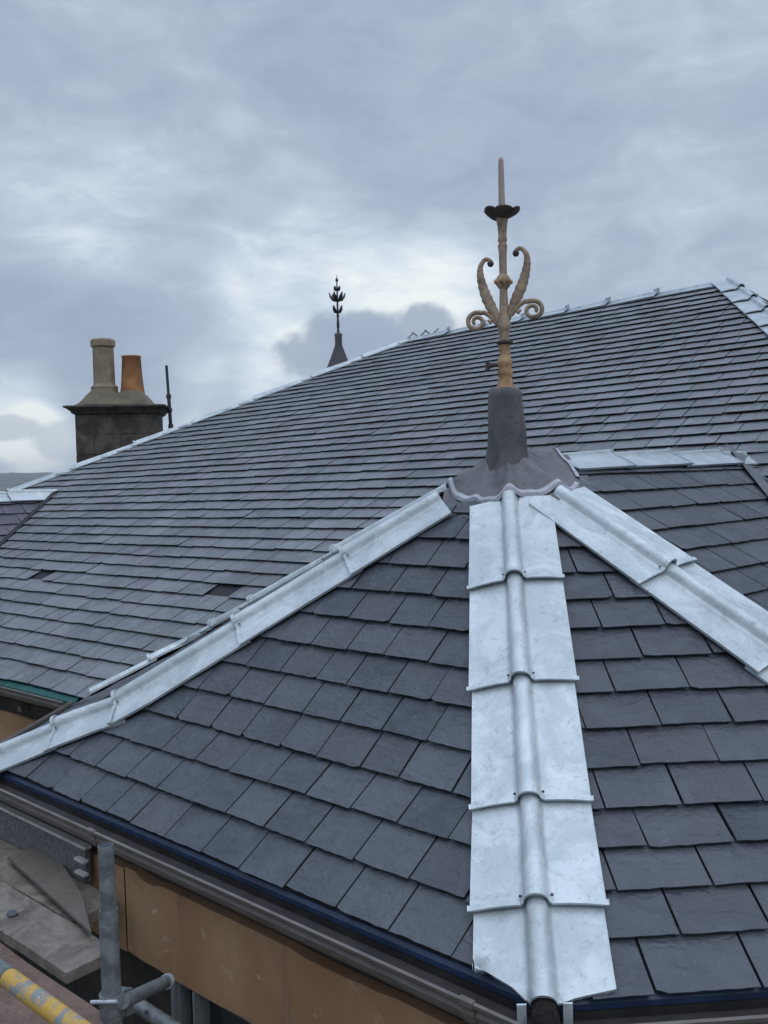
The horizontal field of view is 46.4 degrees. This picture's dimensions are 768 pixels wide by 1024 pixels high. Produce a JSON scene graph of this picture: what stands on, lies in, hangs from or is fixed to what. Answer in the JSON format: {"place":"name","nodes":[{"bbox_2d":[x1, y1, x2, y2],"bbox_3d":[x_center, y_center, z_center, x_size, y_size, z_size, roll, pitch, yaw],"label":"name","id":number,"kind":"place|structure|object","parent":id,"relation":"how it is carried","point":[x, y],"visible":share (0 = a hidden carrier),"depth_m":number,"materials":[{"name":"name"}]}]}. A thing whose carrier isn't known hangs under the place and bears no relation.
{"place":"outdoors","nodes":[
{"label":"outdoors","id":0,"kind":"place"},
{"bbox_2d":[6,910,17,917],"bbox_3d":[-1.425,1.536,3.430,0.037,0.007,0.057,-4,3,-40],"label":"slate chip","id":1,"kind":"object","parent":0,"point":[11,913],"visible":1,"depth_m":3.42,"materials":[{"name":"grey stone"}]},
{"bbox_2d":[0,472,53,487],"bbox_3d":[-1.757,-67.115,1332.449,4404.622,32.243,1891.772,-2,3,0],"label":"hills","id":2,"kind":"structure","parent":0,"point":[11,479],"depth_m":1524.02,"materials":[{"name":"grey"}]},
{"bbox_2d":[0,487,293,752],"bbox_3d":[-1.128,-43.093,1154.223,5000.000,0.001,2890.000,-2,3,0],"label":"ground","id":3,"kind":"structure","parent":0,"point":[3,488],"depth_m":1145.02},
{"bbox_2d":[98,842,122,1023],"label":"scaffold post","id":4,"kind":"object","parent":3,"relation":"on","point":[109,949],"visible":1,"depth_m":2.63,"materials":[{"name":"metal"}]},
{"bbox_2d":[0,958,90,1023],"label":"guard tube","id":5,"kind":"object","parent":4,"relation":"attached to","point":[49,1008],"visible":1,"depth_m":2.15,"materials":[{"name":"yellow paint"}]},
{"bbox_2d":[0,943,102,1023],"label":"scaffold board","id":6,"kind":"object","parent":4,"relation":"attached to","point":[13,1010],"visible":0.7,"depth_m":2.91,"materials":[{"name":"brown wood"}]},
{"bbox_2d":[0,879,100,983],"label":"scaffold board","id":7,"kind":"object","parent":6,"relation":"on","point":[64,950],"visible":0.91,"depth_m":3.25,"materials":[{"name":"grey wood"}]},
{"bbox_2d":[8,847,91,935],"bbox_3d":[-1.340,1.504,3.590,0.181,0.012,0.949,-3,3,-32],"label":"plywood sheet","id":8,"kind":"object","parent":7,"relation":"on","point":[50,877],"visible":0.85,"depth_m":3.64,"materials":[{"name":"grey wood"}]},
{"bbox_2d":[90,973,174,1022],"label":"scaffold transom","id":9,"kind":"object","parent":4,"relation":"attached to","point":[120,1006],"visible":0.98,"depth_m":2.66,"materials":[{"name":"metal"}]},
{"bbox_2d":[133,1000,181,1023],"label":"scaffold ledger","id":10,"kind":"object","parent":4,"relation":"attached to","point":[148,1012],"visible":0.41,"depth_m":2.92,"materials":[{"name":"metal"}]},
{"bbox_2d":[0,276,767,1023],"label":"stone building","id":11,"kind":"structure","parent":3,"relation":"on","point":[420,678],"depth_m":3.59,"materials":[{"name":"stone"}]},
{"bbox_2d":[62,338,167,462],"bbox_3d":[-4.001,2.395,14.115,1.490,10.157,1.140,-2,3,-8],"label":"chimney stack","id":12,"kind":"object","parent":11,"relation":"on","point":[108,417],"visible":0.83,"depth_m":13.54,"materials":[{"name":"stone"}]},
{"bbox_2d":[165,365,172,428],"bbox_3d":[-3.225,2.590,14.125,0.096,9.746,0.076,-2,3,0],"label":"pole","id":13,"kind":"object","parent":12,"relation":"attached to","point":[169,408],"visible":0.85,"depth_m":13.91,"materials":[{"name":"metal"}]},
{"bbox_2d":[171,981,251,1023],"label":"window","id":14,"kind":"structure","parent":11,"relation":"in","point":[188,1006],"depth_m":3.34,"materials":[{"name":"grey plastic"}]},
{"bbox_2d":[327,275,347,367],"bbox_3d":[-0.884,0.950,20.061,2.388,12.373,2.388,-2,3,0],"label":"finial","id":15,"kind":"object","parent":11,"relation":"on","point":[338,356],"visible":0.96,"depth_m":19.76,"materials":[{"name":"metal"}]},
{"bbox_2d":[466,157,543,387],"bbox_3d":[0.555,-1.096,4.153,0.343,1.080,0.163,0,3,35],"label":"finial","id":16,"kind":"object","parent":11,"relation":"on","point":[501,213],"visible":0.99,"depth_m":4.14,"materials":[{"name":"gold metal"}]},
{"bbox_2d":[0,0,767,472],"label":"sky","id":17,"kind":"structure","parent":0,"point":[187,185],"materials":[{"name":"grey"}]},
{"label":"scaffold board","id":18,"kind":"object","parent":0,"visible":0},
{"bbox_2d":[0,838,119,926],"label":"scaffold board","id":19,"kind":"object","parent":18,"relation":"on","point":[14,876],"visible":0.45,"depth_m":3.65,"materials":[{"name":"grey wood"}]},
{"bbox_2d":[0,802,91,882],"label":"toe board","id":20,"kind":"object","parent":19,"relation":"on","point":[24,831],"visible":1,"depth_m":3.89,"materials":[{"name":"grey metal"}]}
]}

